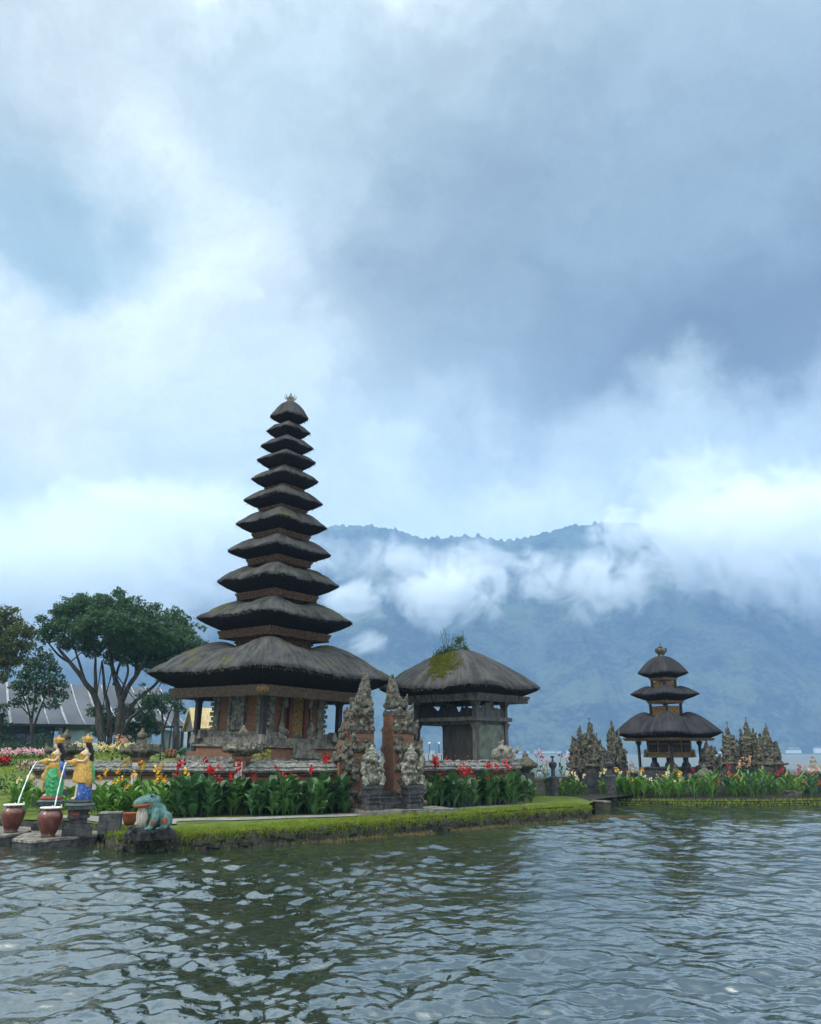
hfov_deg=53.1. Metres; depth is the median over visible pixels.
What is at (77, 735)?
tarpaulin
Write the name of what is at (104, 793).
canna plant
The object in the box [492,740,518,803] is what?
stone urn
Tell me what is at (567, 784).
canna plant
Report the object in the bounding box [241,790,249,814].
canna plant
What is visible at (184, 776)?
canna plant
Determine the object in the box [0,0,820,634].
sky
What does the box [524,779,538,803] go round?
canna plant
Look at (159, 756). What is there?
round bush
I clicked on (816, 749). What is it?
house
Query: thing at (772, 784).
canna plant
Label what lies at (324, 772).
canna plant
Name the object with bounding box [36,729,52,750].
flower bush
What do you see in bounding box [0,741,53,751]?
flower bush
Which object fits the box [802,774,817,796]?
canna plant
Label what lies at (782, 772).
flower bush
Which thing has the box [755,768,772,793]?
canna plant
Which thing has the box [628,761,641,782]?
stone urn
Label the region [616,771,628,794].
canna plant
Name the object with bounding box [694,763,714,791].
stone urn
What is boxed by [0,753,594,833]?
garden ground
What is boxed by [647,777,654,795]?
canna plant
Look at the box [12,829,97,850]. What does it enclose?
fountain platform
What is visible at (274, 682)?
temple tower
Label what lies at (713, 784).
canna plant
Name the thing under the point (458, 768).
wall shrub
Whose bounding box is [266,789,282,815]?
canna plant
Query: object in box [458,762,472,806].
canna plant
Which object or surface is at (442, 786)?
canna plant
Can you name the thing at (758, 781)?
canna plant
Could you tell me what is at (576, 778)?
canna plant
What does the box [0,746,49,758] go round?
flower bush
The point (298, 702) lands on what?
door
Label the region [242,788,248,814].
canna plant
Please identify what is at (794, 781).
canna plant
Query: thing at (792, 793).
stone stack
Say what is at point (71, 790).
canna plant
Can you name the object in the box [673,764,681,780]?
stone figure
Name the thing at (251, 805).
canna plant
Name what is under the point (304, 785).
canna plant
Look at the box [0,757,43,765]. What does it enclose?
hedge
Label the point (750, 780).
canna plant
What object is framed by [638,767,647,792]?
canna plant
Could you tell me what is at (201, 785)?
canna plant
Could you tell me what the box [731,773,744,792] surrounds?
canna plant
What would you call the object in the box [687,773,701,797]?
canna plant
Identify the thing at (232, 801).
canna plant
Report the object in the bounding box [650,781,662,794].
canna plant
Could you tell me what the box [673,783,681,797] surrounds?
canna plant
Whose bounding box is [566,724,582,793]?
stone spire
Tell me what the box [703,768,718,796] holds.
canna plant
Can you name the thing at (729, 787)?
canna plant
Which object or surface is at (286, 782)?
canna plant
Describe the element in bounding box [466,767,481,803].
canna plant
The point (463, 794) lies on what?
canna plant
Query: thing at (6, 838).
fountain platform
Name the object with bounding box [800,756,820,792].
stone urn
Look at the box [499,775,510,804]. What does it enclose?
canna plant
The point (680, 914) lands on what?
lake water
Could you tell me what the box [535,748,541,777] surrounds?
canna plant
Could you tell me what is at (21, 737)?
window
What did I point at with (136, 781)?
canna plant
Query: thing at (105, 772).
canna plant
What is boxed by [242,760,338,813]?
garden wall
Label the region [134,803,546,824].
garden path
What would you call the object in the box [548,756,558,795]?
stone pillar
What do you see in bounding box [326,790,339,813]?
canna plant
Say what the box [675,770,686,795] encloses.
canna plant
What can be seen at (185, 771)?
canna plant
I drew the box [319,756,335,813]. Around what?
canna plant
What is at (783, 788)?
canna plant
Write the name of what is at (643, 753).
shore
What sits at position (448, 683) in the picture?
pavilion
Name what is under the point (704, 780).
flower bush
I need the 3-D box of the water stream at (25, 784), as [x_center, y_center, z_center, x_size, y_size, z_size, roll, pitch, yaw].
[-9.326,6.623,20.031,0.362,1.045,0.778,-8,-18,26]
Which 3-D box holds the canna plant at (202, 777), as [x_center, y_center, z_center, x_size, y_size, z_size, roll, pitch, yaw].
[-5.582,7.409,22.214,0.803,1.530,0.856,9,-18,-27]
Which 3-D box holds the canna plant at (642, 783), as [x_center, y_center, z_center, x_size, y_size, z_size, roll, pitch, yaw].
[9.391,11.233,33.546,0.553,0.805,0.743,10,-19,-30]
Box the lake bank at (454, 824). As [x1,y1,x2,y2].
[0,807,591,852]
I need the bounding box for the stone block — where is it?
[97,811,122,833]
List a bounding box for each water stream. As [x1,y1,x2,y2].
[14,761,38,803]
[51,762,66,806]
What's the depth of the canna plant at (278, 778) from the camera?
22.80 m
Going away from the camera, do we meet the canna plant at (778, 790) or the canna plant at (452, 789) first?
the canna plant at (452, 789)
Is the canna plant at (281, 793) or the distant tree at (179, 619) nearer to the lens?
the canna plant at (281, 793)
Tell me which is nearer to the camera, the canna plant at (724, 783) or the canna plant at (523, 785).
the canna plant at (523, 785)
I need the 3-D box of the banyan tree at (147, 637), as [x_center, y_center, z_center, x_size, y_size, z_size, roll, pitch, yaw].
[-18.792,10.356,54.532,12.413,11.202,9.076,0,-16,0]
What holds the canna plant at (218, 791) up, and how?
on the garden ground at (32, 813)
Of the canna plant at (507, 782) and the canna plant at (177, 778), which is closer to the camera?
the canna plant at (177, 778)
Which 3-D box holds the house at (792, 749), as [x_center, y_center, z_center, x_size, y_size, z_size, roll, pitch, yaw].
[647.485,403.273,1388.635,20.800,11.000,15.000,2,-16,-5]
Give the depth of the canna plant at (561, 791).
33.56 m
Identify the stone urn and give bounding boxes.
[44,729,84,759]
[119,728,161,786]
[222,725,262,814]
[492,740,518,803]
[518,751,537,793]
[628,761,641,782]
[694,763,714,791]
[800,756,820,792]
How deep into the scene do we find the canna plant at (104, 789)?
22.03 m
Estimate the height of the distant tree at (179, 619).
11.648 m
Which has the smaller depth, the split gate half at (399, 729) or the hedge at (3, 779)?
the split gate half at (399, 729)
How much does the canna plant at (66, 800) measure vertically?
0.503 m
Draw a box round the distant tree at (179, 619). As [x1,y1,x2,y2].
[157,605,207,750]
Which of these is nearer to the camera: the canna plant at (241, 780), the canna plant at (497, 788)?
the canna plant at (241, 780)
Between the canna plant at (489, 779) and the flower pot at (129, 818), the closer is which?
the flower pot at (129, 818)
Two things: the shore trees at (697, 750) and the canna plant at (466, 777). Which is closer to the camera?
the canna plant at (466, 777)
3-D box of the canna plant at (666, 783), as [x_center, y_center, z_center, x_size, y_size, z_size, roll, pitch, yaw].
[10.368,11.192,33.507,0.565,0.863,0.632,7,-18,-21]
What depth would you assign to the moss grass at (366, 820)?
20.68 m
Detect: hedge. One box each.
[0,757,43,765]
[0,772,34,793]
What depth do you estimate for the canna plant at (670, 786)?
33.75 m
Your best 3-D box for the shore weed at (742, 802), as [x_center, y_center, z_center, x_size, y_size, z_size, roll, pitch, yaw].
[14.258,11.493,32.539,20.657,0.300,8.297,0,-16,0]
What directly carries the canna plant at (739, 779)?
on the island ground at (687, 796)
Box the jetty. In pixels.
[423,753,442,759]
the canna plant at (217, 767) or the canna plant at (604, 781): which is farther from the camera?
the canna plant at (604, 781)
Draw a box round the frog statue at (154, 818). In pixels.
[123,793,176,841]
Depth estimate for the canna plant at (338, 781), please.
22.89 m
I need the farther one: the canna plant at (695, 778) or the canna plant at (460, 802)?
the canna plant at (695, 778)
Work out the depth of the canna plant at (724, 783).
33.79 m
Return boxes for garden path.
[63,815,136,823]
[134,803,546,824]
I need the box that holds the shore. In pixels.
[378,753,820,754]
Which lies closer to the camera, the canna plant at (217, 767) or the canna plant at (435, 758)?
the canna plant at (217, 767)
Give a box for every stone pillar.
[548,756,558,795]
[605,758,617,804]
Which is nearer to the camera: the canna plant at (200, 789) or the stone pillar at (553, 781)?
the canna plant at (200, 789)
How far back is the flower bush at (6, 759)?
35.81 m
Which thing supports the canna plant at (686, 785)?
on the island ground at (687, 796)
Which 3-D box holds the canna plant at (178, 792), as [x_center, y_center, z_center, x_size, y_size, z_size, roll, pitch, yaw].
[-5.959,7.241,21.513,0.837,1.495,0.785,-4,-17,15]
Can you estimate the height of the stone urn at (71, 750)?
2.448 m
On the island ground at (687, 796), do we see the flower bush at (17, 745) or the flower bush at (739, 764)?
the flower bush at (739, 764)
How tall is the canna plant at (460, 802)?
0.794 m
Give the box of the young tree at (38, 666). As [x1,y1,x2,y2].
[3,645,71,747]
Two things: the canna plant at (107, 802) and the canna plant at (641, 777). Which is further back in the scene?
the canna plant at (641, 777)
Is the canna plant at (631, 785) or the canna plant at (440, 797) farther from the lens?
the canna plant at (631, 785)
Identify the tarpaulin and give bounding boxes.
[58,728,89,746]
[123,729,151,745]
[161,730,187,751]
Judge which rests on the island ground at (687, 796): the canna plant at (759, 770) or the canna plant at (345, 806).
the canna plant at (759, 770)
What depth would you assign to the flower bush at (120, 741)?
31.95 m
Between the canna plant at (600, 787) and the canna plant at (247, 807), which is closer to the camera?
the canna plant at (247, 807)
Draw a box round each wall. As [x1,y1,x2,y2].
[31,760,237,813]
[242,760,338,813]
[423,759,511,807]
[511,758,521,802]
[525,776,572,797]
[718,774,806,789]
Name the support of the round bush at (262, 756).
on the temple court
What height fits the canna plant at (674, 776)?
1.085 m
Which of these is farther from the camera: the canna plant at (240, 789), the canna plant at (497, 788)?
the canna plant at (497, 788)
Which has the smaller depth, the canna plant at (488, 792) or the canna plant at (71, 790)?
the canna plant at (71, 790)
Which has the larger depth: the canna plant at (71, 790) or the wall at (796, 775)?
the wall at (796, 775)
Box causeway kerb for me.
[590,800,611,809]
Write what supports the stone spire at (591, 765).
on the island ground at (687, 796)
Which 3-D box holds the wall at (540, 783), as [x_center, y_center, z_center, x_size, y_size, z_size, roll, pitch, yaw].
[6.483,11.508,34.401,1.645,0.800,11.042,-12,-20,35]
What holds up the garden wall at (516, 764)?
on the garden ground at (32, 813)
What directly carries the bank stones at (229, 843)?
on the lake bank at (454, 824)
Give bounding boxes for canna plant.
[7,777,23,803]
[15,774,32,806]
[15,787,37,814]
[32,786,45,811]
[61,794,72,813]
[64,784,75,799]
[90,775,101,815]
[92,783,109,815]
[94,788,109,811]
[94,791,112,811]
[97,793,115,810]
[98,768,110,786]
[105,779,122,810]
[108,788,124,810]
[110,787,123,810]
[112,767,128,791]
[114,760,129,793]
[114,785,140,811]
[115,776,125,792]
[117,783,131,811]
[123,770,136,792]
[133,760,148,790]
[135,765,163,792]
[139,786,155,796]
[151,763,166,793]
[152,776,173,810]
[158,779,173,802]
[165,759,192,817]
[165,773,187,803]
[166,759,183,816]
[166,792,176,816]
[169,767,189,813]
[173,779,194,817]
[175,773,204,817]
[197,779,217,815]
[198,765,216,815]
[199,757,218,814]
[199,766,222,816]
[204,767,223,815]
[211,763,227,813]
[214,780,232,812]
[223,763,248,814]
[223,782,244,815]
[223,785,228,813]
[227,777,250,814]
[235,759,244,813]
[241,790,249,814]
[242,772,256,812]
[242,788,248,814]
[243,784,268,815]
[244,774,259,816]
[253,780,269,815]
[264,796,268,814]
[266,775,278,806]
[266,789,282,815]
[269,765,282,813]
[274,772,301,815]
[277,772,286,814]
[287,779,306,814]
[289,776,308,814]
[289,781,307,814]
[299,781,308,812]
[301,765,320,814]
[307,777,330,814]
[307,787,325,814]
[313,778,333,813]
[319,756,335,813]
[320,753,337,813]
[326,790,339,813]
[330,771,353,813]
[332,775,353,812]
[424,755,443,805]
[424,782,437,805]
[430,762,448,805]
[437,771,445,806]
[442,771,462,807]
[457,766,467,807]
[457,784,467,807]
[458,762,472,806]
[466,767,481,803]
[475,773,485,805]
[478,770,494,805]
[481,761,498,805]
[482,775,494,805]
[485,772,502,801]
[490,763,506,804]
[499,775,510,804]
[500,759,515,804]
[502,771,527,803]
[514,769,527,803]
[518,775,533,803]
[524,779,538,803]
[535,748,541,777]
[540,755,546,776]
[541,766,549,794]
[558,753,565,774]
[558,777,565,795]
[560,770,574,793]
[567,772,580,794]
[575,775,581,794]
[580,773,587,794]
[597,771,603,793]
[601,769,606,793]
[614,767,623,794]
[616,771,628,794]
[618,777,630,796]
[625,775,639,796]
[634,777,647,796]
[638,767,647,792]
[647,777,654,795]
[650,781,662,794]
[653,774,660,795]
[659,775,670,796]
[660,764,678,794]
[664,771,674,796]
[669,769,685,793]
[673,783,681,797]
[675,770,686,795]
[677,779,682,794]
[678,777,691,792]
[687,767,699,796]
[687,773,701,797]
[696,777,703,796]
[698,779,711,795]
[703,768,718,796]
[703,769,720,797]
[709,770,721,794]
[720,765,735,795]
[724,776,736,796]
[728,774,739,796]
[731,771,746,793]
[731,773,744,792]
[737,770,751,793]
[740,778,749,794]
[742,771,759,797]
[746,769,768,793]
[748,777,763,797]
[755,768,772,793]
[755,776,768,797]
[762,766,775,792]
[763,772,776,792]
[774,777,784,794]
[775,776,786,792]
[779,769,794,789]
[782,770,804,789]
[794,778,803,794]
[796,764,807,793]
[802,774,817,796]
[804,771,820,793]
[805,768,818,793]
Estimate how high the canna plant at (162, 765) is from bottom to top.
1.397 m
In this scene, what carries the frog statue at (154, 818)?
on the lake bank at (454, 824)
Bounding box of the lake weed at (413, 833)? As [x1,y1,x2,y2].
[87,814,648,854]
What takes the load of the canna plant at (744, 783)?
on the island ground at (687, 796)
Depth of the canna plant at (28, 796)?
22.42 m
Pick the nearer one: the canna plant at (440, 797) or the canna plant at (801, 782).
the canna plant at (440, 797)
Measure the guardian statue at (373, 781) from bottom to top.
1.820 m
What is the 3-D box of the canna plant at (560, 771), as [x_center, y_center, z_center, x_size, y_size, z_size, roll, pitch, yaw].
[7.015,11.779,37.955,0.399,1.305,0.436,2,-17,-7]
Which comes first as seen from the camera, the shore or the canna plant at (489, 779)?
the canna plant at (489, 779)
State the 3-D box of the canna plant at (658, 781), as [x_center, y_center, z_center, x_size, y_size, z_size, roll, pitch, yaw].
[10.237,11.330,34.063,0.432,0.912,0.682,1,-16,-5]
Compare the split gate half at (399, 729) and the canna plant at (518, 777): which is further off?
the canna plant at (518, 777)
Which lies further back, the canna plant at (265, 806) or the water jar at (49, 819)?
the canna plant at (265, 806)
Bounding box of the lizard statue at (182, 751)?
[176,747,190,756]
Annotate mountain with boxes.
[0,521,820,752]
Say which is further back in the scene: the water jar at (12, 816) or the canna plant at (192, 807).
the canna plant at (192, 807)
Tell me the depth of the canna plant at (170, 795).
21.52 m
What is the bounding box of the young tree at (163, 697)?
[133,683,186,752]
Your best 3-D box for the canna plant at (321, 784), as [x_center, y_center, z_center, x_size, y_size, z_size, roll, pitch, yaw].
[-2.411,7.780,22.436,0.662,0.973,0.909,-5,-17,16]
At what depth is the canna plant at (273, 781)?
22.39 m
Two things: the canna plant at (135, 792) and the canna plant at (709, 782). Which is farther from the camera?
the canna plant at (709, 782)
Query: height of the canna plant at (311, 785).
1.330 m
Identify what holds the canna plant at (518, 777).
on the garden ground at (32, 813)
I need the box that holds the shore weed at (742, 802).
[528,797,820,809]
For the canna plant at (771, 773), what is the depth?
35.15 m
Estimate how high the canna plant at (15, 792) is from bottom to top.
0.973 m
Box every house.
[785,747,800,752]
[813,746,820,752]
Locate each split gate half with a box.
[331,673,375,812]
[380,674,427,805]
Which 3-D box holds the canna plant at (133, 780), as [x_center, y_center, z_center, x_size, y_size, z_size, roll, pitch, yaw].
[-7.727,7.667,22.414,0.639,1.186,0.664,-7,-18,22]
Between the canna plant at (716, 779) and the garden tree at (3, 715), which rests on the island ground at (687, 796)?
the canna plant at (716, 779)
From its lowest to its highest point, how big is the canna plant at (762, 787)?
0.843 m
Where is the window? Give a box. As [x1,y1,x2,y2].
[11,732,38,748]
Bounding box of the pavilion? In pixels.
[379,649,541,760]
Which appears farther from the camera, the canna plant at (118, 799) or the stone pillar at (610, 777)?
the stone pillar at (610, 777)
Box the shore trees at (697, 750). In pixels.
[94,746,813,752]
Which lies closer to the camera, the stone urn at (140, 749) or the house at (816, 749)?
the stone urn at (140, 749)
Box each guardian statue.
[359,744,385,810]
[399,745,424,808]
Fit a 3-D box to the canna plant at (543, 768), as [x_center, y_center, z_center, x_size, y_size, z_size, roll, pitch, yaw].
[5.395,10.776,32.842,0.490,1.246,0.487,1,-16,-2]
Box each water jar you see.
[1,803,24,832]
[37,806,62,837]
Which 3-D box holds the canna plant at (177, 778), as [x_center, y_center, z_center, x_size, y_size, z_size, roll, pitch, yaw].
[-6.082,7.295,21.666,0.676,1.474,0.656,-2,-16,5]
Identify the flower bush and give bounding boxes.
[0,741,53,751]
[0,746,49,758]
[0,756,11,765]
[0,764,24,772]
[16,760,37,773]
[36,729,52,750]
[72,741,82,757]
[88,741,134,760]
[114,734,131,759]
[686,774,724,792]
[736,756,750,777]
[768,766,795,785]
[786,780,820,793]
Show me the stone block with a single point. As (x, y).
(109, 821)
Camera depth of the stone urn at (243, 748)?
22.75 m
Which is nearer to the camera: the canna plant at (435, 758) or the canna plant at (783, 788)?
the canna plant at (435, 758)
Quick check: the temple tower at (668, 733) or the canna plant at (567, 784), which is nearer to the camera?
the canna plant at (567, 784)
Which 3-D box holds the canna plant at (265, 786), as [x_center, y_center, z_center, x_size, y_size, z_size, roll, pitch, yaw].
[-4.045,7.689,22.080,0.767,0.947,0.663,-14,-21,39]
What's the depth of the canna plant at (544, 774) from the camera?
37.96 m
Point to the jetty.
(428, 754)
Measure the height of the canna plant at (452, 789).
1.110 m
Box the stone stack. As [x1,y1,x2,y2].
[782,790,801,796]
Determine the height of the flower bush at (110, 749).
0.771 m
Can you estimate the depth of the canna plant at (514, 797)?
26.43 m
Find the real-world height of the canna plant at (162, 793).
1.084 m
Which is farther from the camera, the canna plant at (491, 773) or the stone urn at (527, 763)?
the stone urn at (527, 763)
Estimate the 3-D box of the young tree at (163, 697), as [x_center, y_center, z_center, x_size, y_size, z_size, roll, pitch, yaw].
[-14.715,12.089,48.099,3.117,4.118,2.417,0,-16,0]
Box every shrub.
[431,752,478,795]
[432,630,470,655]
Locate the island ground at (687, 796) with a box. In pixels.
[530,790,820,809]
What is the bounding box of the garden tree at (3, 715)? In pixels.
[0,702,15,742]
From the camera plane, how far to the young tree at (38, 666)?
45.87 m
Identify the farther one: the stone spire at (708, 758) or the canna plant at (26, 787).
the stone spire at (708, 758)
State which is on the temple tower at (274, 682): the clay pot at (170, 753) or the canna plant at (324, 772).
the clay pot at (170, 753)
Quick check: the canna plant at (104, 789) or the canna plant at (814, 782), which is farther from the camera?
the canna plant at (814, 782)
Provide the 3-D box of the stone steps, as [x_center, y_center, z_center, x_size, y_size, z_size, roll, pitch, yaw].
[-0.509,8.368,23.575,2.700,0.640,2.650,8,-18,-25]
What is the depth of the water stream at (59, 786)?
18.80 m
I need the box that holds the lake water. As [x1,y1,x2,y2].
[0,755,820,1023]
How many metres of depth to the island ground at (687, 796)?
33.26 m
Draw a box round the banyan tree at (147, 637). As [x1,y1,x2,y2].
[33,586,208,752]
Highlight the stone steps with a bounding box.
[349,790,455,818]
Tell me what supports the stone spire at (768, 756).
on the island ground at (687, 796)
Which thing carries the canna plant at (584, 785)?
on the island ground at (687, 796)
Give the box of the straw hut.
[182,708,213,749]
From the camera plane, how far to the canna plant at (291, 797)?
22.27 m
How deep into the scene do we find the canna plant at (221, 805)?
21.95 m
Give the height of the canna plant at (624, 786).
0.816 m
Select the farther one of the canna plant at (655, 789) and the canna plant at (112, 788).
the canna plant at (655, 789)
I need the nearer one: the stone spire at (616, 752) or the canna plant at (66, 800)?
the canna plant at (66, 800)
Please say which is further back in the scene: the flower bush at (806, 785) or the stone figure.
the stone figure
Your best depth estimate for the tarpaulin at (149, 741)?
63.48 m
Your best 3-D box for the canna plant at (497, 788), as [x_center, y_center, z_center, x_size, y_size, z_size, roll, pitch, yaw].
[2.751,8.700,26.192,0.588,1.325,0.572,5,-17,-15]
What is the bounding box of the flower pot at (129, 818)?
[123,812,136,825]
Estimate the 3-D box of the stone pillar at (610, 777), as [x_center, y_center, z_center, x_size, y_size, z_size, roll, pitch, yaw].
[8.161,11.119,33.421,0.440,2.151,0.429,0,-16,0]
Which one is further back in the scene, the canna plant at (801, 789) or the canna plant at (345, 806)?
the canna plant at (801, 789)
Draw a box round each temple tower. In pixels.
[145,393,389,762]
[615,643,723,789]
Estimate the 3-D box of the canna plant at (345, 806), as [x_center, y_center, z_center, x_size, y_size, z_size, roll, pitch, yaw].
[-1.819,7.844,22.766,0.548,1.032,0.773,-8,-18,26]
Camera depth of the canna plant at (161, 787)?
22.07 m
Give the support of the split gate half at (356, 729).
on the garden ground at (32, 813)
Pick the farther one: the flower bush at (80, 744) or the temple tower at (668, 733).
the temple tower at (668, 733)
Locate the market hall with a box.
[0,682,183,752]
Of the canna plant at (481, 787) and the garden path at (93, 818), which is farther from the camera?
the canna plant at (481, 787)
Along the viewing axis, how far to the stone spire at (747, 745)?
37.24 m
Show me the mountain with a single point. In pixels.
(576, 624)
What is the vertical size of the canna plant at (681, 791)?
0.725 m
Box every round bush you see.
[156,748,166,760]
[253,749,271,760]
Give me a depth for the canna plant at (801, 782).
34.65 m
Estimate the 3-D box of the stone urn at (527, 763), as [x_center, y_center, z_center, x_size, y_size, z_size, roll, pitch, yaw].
[4.107,9.241,29.176,0.899,1.448,0.854,0,-16,0]
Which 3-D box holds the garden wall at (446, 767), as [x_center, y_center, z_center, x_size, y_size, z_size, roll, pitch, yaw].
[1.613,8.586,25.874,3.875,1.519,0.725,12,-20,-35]
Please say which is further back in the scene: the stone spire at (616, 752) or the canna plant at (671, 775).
the stone spire at (616, 752)
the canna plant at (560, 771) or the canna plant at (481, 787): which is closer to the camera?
the canna plant at (481, 787)
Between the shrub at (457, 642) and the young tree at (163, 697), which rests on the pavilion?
the shrub at (457, 642)
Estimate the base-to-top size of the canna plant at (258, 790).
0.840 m
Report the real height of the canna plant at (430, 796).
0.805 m
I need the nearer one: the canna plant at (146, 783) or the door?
the canna plant at (146, 783)
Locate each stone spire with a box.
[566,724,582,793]
[578,718,608,793]
[604,720,628,791]
[696,739,720,784]
[719,721,745,790]
[736,717,756,790]
[752,723,790,791]
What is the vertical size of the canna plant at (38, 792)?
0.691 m
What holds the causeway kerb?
on the island ground at (687, 796)
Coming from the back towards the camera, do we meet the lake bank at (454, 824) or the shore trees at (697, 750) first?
the shore trees at (697, 750)
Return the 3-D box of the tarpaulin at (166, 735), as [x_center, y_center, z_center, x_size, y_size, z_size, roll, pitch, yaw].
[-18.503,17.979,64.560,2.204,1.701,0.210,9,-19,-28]
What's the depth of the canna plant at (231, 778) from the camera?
22.45 m
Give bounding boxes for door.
[292,698,303,738]
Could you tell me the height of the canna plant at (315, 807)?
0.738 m
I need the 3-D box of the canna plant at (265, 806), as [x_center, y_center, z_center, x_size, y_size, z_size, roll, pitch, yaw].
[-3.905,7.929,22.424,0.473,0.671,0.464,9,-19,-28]
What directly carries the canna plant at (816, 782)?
on the island ground at (687, 796)
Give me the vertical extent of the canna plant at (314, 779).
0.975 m
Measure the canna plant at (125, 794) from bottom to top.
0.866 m
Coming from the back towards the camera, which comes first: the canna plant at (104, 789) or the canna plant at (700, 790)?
the canna plant at (700, 790)
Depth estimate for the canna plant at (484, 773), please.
25.97 m
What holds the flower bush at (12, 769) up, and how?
on the garden ground at (32, 813)
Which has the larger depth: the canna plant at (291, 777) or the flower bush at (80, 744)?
the flower bush at (80, 744)
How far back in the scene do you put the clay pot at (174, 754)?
33.01 m
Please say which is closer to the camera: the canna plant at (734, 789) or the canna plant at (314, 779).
the canna plant at (314, 779)
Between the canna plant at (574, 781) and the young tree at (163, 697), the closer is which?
the canna plant at (574, 781)
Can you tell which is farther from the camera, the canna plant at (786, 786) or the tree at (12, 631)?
the tree at (12, 631)
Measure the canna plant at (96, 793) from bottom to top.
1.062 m
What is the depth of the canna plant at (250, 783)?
22.59 m
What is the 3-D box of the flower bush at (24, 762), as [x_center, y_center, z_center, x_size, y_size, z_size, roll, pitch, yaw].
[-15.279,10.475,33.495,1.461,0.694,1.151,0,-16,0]
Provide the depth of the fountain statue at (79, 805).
18.98 m
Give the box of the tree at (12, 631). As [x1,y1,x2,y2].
[0,604,40,683]
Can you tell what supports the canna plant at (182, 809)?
on the garden ground at (32, 813)
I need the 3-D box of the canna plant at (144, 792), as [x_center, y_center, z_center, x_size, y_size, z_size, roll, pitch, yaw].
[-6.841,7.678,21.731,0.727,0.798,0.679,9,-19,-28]
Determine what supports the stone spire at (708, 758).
on the island ground at (687, 796)
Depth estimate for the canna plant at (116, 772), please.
22.82 m
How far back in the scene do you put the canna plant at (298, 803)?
22.17 m
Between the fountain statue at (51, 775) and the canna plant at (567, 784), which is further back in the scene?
the canna plant at (567, 784)
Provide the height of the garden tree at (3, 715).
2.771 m
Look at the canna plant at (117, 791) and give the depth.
22.28 m
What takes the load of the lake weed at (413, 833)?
on the lake water
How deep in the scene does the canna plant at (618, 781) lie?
33.95 m
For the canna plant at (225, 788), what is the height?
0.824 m
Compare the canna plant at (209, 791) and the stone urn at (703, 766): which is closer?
the canna plant at (209, 791)
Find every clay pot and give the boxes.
[168,748,172,757]
[172,750,176,757]
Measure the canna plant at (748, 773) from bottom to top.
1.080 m
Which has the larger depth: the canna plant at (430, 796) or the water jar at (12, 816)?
the canna plant at (430, 796)
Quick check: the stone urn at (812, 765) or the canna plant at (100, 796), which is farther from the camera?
the stone urn at (812, 765)
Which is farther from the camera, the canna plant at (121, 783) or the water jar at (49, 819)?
the canna plant at (121, 783)
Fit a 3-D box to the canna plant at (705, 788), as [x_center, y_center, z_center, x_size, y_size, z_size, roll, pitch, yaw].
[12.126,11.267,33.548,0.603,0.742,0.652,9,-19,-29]
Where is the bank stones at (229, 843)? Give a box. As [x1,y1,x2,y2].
[97,809,593,852]
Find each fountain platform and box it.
[0,826,30,844]
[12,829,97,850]
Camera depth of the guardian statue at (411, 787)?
22.99 m
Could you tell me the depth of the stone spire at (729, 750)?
36.84 m
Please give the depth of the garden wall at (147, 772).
23.93 m
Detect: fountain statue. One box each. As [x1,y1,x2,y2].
[33,735,65,830]
[61,733,94,836]
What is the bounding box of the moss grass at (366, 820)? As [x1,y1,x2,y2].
[104,802,592,849]
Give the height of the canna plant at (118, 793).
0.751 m

